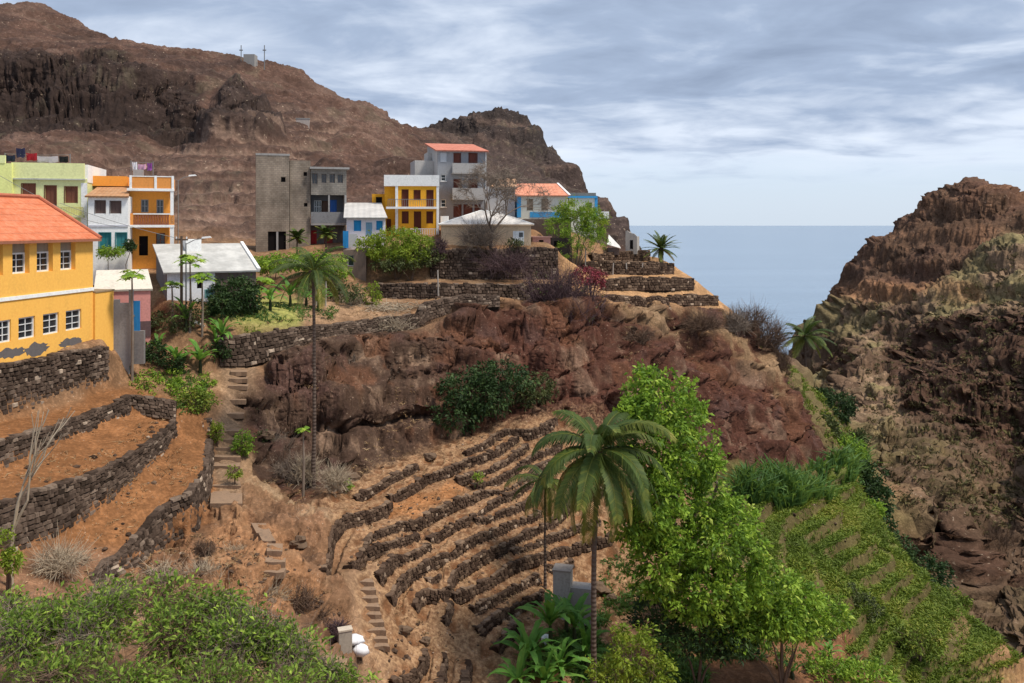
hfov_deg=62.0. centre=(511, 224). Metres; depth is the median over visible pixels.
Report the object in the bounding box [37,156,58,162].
laundry cloth
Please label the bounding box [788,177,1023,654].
ravine cliff
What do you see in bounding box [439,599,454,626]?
terrace wall
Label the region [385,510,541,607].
terrace wall
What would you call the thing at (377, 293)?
shrub
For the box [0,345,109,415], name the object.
dry stone wall
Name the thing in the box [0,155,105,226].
pale green house
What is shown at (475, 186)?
door
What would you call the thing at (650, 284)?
dry stone wall
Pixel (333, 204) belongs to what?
door
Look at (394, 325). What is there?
dry shrub
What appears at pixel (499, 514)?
terrace wall
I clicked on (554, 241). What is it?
dark stone shed
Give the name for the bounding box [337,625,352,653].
concrete post
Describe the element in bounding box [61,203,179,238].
power cable
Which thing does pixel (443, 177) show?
window
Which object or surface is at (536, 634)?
banana plant
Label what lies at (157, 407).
dry stone wall
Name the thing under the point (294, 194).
block building
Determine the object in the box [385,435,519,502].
terrace wall
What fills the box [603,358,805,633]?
broadleaf tree
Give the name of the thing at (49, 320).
window
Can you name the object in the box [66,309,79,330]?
window
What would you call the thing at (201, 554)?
loose stones
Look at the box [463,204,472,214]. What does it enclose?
door
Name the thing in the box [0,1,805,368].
mountain
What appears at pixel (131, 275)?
papaya tree
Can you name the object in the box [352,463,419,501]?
terrace wall
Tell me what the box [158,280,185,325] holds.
papaya tree
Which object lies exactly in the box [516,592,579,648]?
banana plant
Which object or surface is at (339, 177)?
window
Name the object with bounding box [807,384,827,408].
shrub
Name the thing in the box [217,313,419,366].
dry stone wall
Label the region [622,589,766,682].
shrub
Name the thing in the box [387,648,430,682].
terrace wall
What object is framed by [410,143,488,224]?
grey house
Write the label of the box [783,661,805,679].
banana plant
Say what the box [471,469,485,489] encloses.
shrub
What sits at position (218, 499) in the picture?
stone steps
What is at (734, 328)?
dry shrub
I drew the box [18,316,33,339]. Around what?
window
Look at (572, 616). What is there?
banana plant
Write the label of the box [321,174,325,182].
window
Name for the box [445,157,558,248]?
bare tree
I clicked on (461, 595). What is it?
terrace wall
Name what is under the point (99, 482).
dry stone wall
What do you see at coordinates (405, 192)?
door
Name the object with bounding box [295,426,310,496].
papaya tree
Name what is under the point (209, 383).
shrub
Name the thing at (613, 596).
boulder
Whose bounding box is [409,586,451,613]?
terrace wall
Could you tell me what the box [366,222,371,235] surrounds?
door
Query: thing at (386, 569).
terrace wall
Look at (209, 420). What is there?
dry stone wall
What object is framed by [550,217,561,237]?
papaya tree
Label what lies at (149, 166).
laundry cloth
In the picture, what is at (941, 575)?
shrub
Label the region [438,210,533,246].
cream house
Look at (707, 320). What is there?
dry shrub
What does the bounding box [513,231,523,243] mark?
white door panel
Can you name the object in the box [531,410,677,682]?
coconut palm
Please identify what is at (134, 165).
laundry cloth
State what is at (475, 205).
door
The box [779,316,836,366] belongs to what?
coconut palm
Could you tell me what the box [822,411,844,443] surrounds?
shrub
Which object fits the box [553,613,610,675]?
banana plant
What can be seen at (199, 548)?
dry shrub
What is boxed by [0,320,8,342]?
window
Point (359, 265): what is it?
stone outbuilding
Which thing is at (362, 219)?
lilac house
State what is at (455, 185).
door
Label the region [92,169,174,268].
orange house
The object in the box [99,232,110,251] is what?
door
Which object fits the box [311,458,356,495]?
dry shrub
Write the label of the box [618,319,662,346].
dry shrub
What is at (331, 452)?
dry shrub
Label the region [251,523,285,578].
stone steps
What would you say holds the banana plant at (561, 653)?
on the hillside
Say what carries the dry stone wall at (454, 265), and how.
on the hillside
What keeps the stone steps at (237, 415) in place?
on the hillside
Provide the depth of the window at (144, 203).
75.61 m
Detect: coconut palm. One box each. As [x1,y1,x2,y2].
[267,246,354,488]
[504,465,567,588]
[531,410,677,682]
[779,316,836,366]
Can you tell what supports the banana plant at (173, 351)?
on the hillside
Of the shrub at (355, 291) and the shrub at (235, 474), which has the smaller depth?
the shrub at (235, 474)
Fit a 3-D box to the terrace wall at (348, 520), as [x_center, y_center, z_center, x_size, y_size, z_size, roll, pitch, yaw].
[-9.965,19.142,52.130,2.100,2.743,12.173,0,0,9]
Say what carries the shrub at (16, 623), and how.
on the hillside
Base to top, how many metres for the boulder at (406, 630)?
0.602 m
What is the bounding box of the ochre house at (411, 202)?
[372,175,438,235]
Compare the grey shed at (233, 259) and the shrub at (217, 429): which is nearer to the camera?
the shrub at (217, 429)
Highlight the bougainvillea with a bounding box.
[568,264,608,291]
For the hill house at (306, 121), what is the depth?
207.57 m
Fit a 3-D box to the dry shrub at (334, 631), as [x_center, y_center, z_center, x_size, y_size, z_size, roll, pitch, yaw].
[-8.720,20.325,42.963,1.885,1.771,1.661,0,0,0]
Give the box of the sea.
[629,226,893,353]
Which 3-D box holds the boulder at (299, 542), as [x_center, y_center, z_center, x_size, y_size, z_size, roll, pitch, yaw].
[-12.329,18.414,49.255,1.096,0.873,0.856,0,0,0]
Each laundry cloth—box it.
[6,155,14,161]
[16,148,24,157]
[26,153,36,160]
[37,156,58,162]
[59,156,68,162]
[132,162,136,169]
[138,164,145,169]
[147,163,151,170]
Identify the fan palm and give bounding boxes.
[286,228,308,252]
[314,225,335,250]
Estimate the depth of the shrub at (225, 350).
65.58 m
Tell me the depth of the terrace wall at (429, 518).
57.32 m
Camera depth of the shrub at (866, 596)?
62.01 m
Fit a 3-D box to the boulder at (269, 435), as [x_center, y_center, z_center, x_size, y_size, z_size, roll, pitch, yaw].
[-17.245,14.873,60.252,1.018,0.625,0.756,0,0,0]
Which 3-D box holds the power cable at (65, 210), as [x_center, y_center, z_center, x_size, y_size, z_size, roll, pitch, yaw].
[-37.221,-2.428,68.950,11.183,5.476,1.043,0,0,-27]
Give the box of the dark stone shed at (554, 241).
[550,238,571,261]
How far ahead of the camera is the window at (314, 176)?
96.24 m
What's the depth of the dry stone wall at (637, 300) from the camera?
91.52 m
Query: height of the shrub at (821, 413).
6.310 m
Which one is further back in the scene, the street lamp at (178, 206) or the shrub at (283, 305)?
the street lamp at (178, 206)
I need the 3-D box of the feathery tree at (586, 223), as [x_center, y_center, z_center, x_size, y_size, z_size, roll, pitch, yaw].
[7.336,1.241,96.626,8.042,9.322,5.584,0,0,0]
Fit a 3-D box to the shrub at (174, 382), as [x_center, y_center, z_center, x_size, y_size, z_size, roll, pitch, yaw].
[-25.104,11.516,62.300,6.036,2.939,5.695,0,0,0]
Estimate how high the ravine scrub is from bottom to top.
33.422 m
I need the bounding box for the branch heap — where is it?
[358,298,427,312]
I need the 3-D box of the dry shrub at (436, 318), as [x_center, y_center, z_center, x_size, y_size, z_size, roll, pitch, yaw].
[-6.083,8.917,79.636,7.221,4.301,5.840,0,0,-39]
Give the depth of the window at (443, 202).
105.34 m
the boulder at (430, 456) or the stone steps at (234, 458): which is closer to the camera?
the stone steps at (234, 458)
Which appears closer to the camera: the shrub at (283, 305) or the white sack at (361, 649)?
the white sack at (361, 649)
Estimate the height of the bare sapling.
8.315 m
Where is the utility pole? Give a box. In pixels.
[175,236,187,321]
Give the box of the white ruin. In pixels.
[625,231,638,253]
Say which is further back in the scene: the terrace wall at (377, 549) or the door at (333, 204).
the door at (333, 204)
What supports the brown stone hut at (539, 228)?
on the hillside
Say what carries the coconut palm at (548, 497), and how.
on the hillside
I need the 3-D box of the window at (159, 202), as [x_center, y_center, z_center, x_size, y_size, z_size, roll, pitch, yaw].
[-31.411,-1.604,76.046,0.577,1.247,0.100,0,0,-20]
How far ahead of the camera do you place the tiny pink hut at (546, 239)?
95.00 m
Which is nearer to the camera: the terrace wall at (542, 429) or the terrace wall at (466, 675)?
the terrace wall at (466, 675)
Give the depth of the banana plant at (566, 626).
51.76 m
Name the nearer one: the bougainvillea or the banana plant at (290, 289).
the banana plant at (290, 289)
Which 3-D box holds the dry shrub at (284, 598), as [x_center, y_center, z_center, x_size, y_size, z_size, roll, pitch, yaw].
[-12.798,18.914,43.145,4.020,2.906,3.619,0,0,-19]
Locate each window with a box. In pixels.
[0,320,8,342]
[12,252,24,273]
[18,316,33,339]
[37,251,47,271]
[43,312,56,334]
[60,250,70,269]
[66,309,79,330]
[141,200,147,212]
[156,233,164,243]
[157,200,162,212]
[312,174,316,183]
[314,200,320,211]
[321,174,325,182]
[329,174,334,182]
[337,175,342,182]
[348,255,353,265]
[440,152,445,161]
[440,175,446,181]
[440,200,446,207]
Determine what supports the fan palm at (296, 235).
on the hillside
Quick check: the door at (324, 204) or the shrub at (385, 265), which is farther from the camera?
the door at (324, 204)
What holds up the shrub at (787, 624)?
on the hillside
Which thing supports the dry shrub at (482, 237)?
on the hillside
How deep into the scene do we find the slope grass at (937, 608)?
67.95 m
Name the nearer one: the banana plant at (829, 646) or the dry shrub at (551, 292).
the banana plant at (829, 646)
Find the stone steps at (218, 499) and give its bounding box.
[210,481,241,508]
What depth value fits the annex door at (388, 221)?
98.76 m
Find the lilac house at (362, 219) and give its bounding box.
[343,203,386,248]
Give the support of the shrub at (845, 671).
on the hillside
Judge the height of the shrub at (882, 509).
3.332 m
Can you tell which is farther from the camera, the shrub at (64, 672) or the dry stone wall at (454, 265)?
the dry stone wall at (454, 265)
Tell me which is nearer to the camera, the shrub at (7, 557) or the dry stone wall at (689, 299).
the shrub at (7, 557)
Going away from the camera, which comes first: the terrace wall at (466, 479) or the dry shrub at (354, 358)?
the terrace wall at (466, 479)
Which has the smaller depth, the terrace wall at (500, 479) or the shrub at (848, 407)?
the terrace wall at (500, 479)
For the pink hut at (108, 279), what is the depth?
63.40 m
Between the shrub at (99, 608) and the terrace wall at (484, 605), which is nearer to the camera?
the shrub at (99, 608)
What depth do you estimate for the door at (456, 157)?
105.67 m
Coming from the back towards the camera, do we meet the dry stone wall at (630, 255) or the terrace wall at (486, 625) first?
the dry stone wall at (630, 255)
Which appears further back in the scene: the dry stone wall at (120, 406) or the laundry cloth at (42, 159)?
the laundry cloth at (42, 159)
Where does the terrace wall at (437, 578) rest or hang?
on the hillside
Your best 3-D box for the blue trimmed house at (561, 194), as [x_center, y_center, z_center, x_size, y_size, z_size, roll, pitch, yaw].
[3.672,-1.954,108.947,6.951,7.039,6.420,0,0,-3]
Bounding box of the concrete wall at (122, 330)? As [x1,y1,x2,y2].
[114,290,144,373]
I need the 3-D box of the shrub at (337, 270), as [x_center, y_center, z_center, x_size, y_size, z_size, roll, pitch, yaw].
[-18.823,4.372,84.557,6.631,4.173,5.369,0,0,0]
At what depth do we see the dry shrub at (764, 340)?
98.06 m
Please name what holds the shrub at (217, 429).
on the hillside
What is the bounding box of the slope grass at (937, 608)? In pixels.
[652,346,1023,682]
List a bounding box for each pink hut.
[94,269,152,357]
[531,236,551,243]
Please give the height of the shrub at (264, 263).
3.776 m
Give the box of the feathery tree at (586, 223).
[542,194,611,265]
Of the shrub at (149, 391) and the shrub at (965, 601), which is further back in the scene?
the shrub at (965, 601)
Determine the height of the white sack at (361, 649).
0.624 m
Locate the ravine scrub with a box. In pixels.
[822,244,1023,534]
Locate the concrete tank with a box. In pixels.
[552,563,590,624]
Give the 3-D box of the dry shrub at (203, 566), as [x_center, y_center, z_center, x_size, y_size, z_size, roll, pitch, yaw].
[-16.649,17.689,43.096,5.082,2.814,3.073,0,0,0]
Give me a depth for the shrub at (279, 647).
21.98 m
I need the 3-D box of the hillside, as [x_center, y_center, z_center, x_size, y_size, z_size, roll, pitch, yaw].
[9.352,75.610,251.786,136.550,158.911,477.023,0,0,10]
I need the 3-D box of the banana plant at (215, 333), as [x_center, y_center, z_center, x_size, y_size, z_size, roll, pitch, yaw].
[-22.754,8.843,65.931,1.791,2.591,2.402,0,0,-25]
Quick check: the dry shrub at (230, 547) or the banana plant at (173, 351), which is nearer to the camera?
the dry shrub at (230, 547)
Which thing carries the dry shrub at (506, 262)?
on the hillside
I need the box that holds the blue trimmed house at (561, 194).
[515,183,570,219]
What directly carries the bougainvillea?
on the hillside
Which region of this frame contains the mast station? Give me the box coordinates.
[239,45,265,69]
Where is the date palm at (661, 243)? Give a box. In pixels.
[640,230,681,261]
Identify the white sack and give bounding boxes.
[352,634,364,645]
[352,643,368,656]
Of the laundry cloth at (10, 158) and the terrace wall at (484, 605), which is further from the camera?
the laundry cloth at (10, 158)
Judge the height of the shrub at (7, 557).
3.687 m
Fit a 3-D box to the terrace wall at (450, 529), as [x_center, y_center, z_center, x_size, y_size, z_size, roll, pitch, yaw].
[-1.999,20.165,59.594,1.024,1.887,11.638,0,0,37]
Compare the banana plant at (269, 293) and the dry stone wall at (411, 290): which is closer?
the banana plant at (269, 293)
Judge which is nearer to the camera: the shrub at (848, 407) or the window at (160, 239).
the window at (160, 239)
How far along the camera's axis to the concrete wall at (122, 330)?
60.65 m
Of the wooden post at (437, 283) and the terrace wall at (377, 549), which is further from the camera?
the wooden post at (437, 283)
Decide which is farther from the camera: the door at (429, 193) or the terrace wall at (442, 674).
the door at (429, 193)
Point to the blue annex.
(586, 197)
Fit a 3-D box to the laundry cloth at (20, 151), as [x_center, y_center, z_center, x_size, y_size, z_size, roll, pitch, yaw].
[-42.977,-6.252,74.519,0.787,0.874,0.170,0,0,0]
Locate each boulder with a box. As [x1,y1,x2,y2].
[261,431,275,439]
[288,535,307,548]
[349,472,360,480]
[398,625,413,635]
[419,636,430,645]
[423,453,436,461]
[596,581,610,594]
[606,593,616,600]
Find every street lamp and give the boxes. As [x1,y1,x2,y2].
[177,174,196,243]
[185,236,211,313]
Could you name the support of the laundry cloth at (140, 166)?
hanging from the clothes line
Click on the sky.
(670, 112)
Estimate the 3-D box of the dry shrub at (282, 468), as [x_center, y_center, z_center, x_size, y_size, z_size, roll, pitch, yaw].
[-16.284,16.360,60.097,5.211,4.676,6.038,0,0,0]
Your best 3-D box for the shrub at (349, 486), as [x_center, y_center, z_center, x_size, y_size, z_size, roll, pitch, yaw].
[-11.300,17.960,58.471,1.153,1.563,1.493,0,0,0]
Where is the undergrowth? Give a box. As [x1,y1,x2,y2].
[138,303,896,682]
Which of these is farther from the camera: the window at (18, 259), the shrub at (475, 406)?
the shrub at (475, 406)
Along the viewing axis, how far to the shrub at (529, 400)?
72.83 m
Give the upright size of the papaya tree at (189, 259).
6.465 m
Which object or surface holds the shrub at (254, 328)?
on the hillside
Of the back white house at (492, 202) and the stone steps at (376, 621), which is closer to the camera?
the stone steps at (376, 621)
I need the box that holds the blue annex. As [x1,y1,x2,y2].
[568,193,608,238]
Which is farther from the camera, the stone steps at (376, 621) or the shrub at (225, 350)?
the shrub at (225, 350)
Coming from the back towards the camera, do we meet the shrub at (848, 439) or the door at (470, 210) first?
the door at (470, 210)
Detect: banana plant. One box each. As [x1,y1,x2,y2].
[145,332,166,356]
[159,345,197,373]
[172,296,200,332]
[186,338,217,374]
[204,316,239,338]
[207,324,225,354]
[257,286,290,310]
[265,275,310,306]
[294,283,310,305]
[307,288,332,310]
[487,643,534,682]
[490,614,561,680]
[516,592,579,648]
[523,640,585,682]
[529,637,590,682]
[545,589,590,631]
[551,593,610,648]
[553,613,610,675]
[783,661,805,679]
[816,640,845,659]
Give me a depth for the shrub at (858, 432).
104.50 m
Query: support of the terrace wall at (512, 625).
on the hillside
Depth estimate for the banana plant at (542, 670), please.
46.04 m
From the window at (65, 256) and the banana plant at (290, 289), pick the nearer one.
the window at (65, 256)
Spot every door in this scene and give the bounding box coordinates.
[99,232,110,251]
[311,230,316,243]
[322,201,327,211]
[324,231,332,243]
[330,200,336,211]
[343,231,348,247]
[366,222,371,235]
[386,219,390,230]
[402,189,408,206]
[414,211,420,231]
[426,190,433,206]
[453,153,460,162]
[453,179,461,187]
[453,204,461,216]
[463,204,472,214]
[468,153,477,162]
[468,179,477,187]
[474,204,480,211]
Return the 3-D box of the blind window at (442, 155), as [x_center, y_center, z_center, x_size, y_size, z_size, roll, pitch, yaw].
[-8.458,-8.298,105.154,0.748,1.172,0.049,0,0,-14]
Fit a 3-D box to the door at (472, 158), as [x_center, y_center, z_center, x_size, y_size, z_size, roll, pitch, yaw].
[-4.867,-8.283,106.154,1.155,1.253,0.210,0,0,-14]
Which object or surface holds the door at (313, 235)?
in the block building
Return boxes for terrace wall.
[317,500,393,575]
[343,458,551,570]
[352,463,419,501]
[367,532,420,560]
[373,542,432,586]
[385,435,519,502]
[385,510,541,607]
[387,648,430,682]
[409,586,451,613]
[423,574,441,584]
[425,480,533,543]
[433,652,448,682]
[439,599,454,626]
[442,486,603,601]
[451,532,613,604]
[453,443,529,485]
[459,659,472,682]
[462,417,557,456]
[467,572,542,615]
[469,442,562,489]
[471,588,544,636]
[473,488,535,525]
[489,619,520,654]
[508,518,601,554]
[543,557,574,573]
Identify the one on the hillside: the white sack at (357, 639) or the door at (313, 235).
the white sack at (357, 639)
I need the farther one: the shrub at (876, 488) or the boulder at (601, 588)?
the shrub at (876, 488)
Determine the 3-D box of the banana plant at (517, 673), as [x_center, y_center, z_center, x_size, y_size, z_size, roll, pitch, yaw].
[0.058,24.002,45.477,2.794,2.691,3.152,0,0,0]
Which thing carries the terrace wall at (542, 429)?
on the hillside
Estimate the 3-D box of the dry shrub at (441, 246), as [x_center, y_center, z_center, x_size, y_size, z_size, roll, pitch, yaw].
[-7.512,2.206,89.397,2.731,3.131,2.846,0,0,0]
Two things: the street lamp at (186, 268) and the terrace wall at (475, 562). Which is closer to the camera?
the terrace wall at (475, 562)
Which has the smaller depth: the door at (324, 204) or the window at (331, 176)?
the window at (331, 176)
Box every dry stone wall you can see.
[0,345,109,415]
[0,394,131,467]
[0,419,177,551]
[89,436,214,583]
[131,394,176,418]
[202,417,211,432]
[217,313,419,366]
[375,282,571,300]
[415,294,499,326]
[430,247,557,279]
[579,260,674,275]
[588,250,650,260]
[601,276,694,292]
[605,294,671,309]
[649,293,718,306]
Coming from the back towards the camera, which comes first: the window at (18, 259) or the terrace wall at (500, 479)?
the terrace wall at (500, 479)
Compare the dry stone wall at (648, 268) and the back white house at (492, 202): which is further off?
the back white house at (492, 202)
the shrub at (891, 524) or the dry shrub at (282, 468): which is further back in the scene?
the shrub at (891, 524)
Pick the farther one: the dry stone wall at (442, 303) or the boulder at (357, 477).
the dry stone wall at (442, 303)
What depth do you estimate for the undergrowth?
53.46 m
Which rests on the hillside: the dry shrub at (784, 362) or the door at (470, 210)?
the dry shrub at (784, 362)
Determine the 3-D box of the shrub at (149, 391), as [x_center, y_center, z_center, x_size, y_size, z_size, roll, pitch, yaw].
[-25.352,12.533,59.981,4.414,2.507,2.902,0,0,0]
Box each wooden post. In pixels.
[325,281,326,306]
[437,270,438,295]
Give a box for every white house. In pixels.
[85,186,131,284]
[487,179,516,216]
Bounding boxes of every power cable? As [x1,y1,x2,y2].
[1,176,125,227]
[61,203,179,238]
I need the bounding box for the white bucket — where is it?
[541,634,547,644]
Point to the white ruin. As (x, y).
(631, 241)
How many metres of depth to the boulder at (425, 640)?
46.83 m
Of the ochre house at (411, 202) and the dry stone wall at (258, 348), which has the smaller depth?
the dry stone wall at (258, 348)
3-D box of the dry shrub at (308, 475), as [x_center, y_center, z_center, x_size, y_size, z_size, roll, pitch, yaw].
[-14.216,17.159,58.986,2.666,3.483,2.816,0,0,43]
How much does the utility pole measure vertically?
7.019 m
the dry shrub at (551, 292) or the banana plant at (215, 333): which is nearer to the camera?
the banana plant at (215, 333)
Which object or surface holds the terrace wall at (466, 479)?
on the hillside
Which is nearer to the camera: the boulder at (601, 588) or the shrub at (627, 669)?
the shrub at (627, 669)
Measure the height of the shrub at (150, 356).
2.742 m
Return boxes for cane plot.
[717,432,881,510]
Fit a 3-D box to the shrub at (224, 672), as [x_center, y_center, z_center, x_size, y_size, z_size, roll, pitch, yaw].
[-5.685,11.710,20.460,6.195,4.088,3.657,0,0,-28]
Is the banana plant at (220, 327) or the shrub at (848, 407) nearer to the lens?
the banana plant at (220, 327)
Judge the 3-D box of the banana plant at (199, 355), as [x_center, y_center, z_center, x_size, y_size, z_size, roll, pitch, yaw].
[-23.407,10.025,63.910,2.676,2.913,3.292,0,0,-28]
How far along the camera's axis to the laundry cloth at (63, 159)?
74.50 m
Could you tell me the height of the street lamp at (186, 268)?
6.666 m
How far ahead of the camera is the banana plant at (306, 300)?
76.93 m
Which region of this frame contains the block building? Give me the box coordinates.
[255,153,348,251]
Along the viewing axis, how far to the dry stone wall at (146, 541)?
48.37 m
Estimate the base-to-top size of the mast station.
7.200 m
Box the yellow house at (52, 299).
[0,193,114,362]
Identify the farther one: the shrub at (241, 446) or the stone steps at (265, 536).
the shrub at (241, 446)
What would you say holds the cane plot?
on the hillside
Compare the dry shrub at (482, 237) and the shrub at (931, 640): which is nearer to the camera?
the shrub at (931, 640)
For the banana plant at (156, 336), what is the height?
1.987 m
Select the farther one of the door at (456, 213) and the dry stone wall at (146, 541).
the door at (456, 213)
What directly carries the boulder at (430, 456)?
on the hillside
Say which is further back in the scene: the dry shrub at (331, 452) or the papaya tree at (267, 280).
the papaya tree at (267, 280)
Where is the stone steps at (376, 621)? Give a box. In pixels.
[359,578,389,652]
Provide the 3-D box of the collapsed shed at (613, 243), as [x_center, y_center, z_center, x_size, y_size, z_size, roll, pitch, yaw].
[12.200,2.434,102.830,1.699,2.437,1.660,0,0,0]
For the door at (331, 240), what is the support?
in the block building
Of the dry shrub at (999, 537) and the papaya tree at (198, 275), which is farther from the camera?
the dry shrub at (999, 537)
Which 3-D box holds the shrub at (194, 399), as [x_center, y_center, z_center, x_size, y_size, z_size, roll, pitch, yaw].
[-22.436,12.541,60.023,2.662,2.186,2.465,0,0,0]
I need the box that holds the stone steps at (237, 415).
[227,370,248,418]
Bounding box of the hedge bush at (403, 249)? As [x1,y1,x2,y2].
[352,225,436,279]
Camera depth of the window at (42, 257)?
54.13 m
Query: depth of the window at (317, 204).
97.83 m
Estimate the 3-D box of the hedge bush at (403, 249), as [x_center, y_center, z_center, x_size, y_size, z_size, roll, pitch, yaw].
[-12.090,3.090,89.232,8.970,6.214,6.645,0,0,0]
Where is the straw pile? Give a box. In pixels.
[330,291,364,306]
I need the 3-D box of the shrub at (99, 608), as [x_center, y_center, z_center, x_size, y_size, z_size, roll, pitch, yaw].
[-10.962,11.025,23.108,3.331,3.818,4.201,0,0,0]
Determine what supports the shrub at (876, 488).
on the hillside
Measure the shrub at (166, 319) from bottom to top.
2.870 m
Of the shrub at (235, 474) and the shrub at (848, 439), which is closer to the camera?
the shrub at (235, 474)
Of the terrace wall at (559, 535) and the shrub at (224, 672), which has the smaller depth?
the shrub at (224, 672)
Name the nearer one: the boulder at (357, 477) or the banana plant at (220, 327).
the boulder at (357, 477)
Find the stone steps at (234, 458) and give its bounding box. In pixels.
[213,428,240,470]
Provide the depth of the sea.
3651.48 m
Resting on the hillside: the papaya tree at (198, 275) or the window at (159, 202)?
the papaya tree at (198, 275)
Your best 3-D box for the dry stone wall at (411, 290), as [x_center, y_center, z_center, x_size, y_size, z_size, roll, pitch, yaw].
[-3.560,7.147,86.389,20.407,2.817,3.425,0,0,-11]
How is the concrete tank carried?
on the hillside
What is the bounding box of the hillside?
[0,224,1023,682]
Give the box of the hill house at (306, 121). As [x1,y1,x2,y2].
[296,118,309,127]
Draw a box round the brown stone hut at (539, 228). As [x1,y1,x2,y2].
[522,219,570,237]
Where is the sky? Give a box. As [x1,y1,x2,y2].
[0,0,1023,225]
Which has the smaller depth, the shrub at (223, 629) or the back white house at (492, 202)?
the shrub at (223, 629)
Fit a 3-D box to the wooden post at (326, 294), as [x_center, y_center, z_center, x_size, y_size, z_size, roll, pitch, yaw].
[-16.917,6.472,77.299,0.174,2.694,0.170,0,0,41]
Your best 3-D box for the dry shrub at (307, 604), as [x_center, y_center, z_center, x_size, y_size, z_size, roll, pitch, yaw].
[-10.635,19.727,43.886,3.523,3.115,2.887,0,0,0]
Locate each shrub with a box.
[0,525,26,601]
[0,580,95,682]
[0,632,182,682]
[26,523,107,586]
[30,559,159,678]
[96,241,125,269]
[114,561,246,682]
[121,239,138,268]
[128,364,206,397]
[131,385,178,402]
[137,547,227,586]
[145,338,188,372]
[150,298,212,335]
[152,621,388,682]
[172,572,292,681]
[176,386,213,413]
[188,534,217,556]
[194,371,222,404]
[203,342,241,362]
[204,273,264,322]
[207,420,225,446]
[222,537,244,554]
[225,463,245,483]
[230,428,255,457]
[233,610,361,682]
[240,575,300,605]
[244,316,297,332]
[253,251,315,283]
[253,408,274,441]
[261,302,292,308]
[263,423,310,487]
[285,572,335,624]
[286,447,325,489]
[289,305,338,320]
[295,248,352,281]
[299,273,368,302]
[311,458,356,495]
[319,441,347,456]
[323,615,356,642]
[342,478,355,491]
[347,349,400,381]
[362,281,382,305]
[369,244,446,280]
[369,307,422,331]
[420,299,463,333]
[425,358,540,435]
[430,234,450,256]
[450,214,516,252]
[457,228,550,282]
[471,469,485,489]
[504,237,523,252]
[505,369,559,410]
[509,245,616,325]
[584,618,680,682]
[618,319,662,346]
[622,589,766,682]
[674,294,729,345]
[701,574,857,682]
[716,304,756,335]
[728,296,799,353]
[765,337,796,385]
[803,645,900,682]
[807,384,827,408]
[807,405,832,438]
[814,385,858,425]
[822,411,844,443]
[836,430,868,462]
[839,582,885,623]
[846,427,874,449]
[859,459,896,518]
[865,495,889,520]
[876,508,901,540]
[889,620,949,661]
[896,533,957,589]
[942,586,973,612]
[974,500,1023,552]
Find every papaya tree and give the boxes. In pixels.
[117,268,145,380]
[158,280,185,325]
[172,253,207,332]
[187,272,216,337]
[256,276,282,303]
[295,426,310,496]
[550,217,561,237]
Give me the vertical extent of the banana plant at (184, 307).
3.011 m
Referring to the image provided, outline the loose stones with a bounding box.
[21,296,1003,680]
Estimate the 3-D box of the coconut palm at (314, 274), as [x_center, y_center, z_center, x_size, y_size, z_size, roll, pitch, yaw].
[-13.827,10.062,58.782,5.993,17.162,6.027,0,0,-7]
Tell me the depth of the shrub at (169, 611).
22.10 m
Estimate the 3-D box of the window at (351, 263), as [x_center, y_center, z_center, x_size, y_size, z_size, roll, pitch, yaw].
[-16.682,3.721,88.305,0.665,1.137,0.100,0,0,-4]
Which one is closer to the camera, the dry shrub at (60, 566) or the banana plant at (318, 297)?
the dry shrub at (60, 566)
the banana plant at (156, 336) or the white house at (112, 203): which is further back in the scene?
the white house at (112, 203)
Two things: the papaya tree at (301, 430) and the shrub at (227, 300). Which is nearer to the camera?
the papaya tree at (301, 430)
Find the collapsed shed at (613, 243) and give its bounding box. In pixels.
[607,235,620,254]
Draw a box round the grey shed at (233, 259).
[153,239,260,308]
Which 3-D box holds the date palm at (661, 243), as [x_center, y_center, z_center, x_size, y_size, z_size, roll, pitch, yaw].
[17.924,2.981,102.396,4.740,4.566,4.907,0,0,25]
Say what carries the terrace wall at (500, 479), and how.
on the hillside
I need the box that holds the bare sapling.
[9,408,74,588]
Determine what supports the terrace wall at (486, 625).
on the hillside
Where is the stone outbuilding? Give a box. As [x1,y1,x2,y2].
[343,249,367,280]
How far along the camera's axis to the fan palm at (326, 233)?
88.89 m
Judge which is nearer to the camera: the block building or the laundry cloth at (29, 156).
the laundry cloth at (29, 156)
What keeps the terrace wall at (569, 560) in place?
on the hillside
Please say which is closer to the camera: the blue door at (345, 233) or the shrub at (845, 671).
the shrub at (845, 671)
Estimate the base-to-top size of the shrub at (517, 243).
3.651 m
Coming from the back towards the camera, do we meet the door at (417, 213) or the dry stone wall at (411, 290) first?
the door at (417, 213)
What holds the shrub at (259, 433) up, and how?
on the hillside
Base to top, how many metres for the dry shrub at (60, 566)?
3.227 m
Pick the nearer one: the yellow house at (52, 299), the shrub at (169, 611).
the shrub at (169, 611)
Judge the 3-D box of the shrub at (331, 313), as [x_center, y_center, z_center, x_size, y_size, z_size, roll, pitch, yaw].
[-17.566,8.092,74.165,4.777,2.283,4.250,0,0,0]
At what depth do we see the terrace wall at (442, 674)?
45.73 m
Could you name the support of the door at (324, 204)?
in the block building

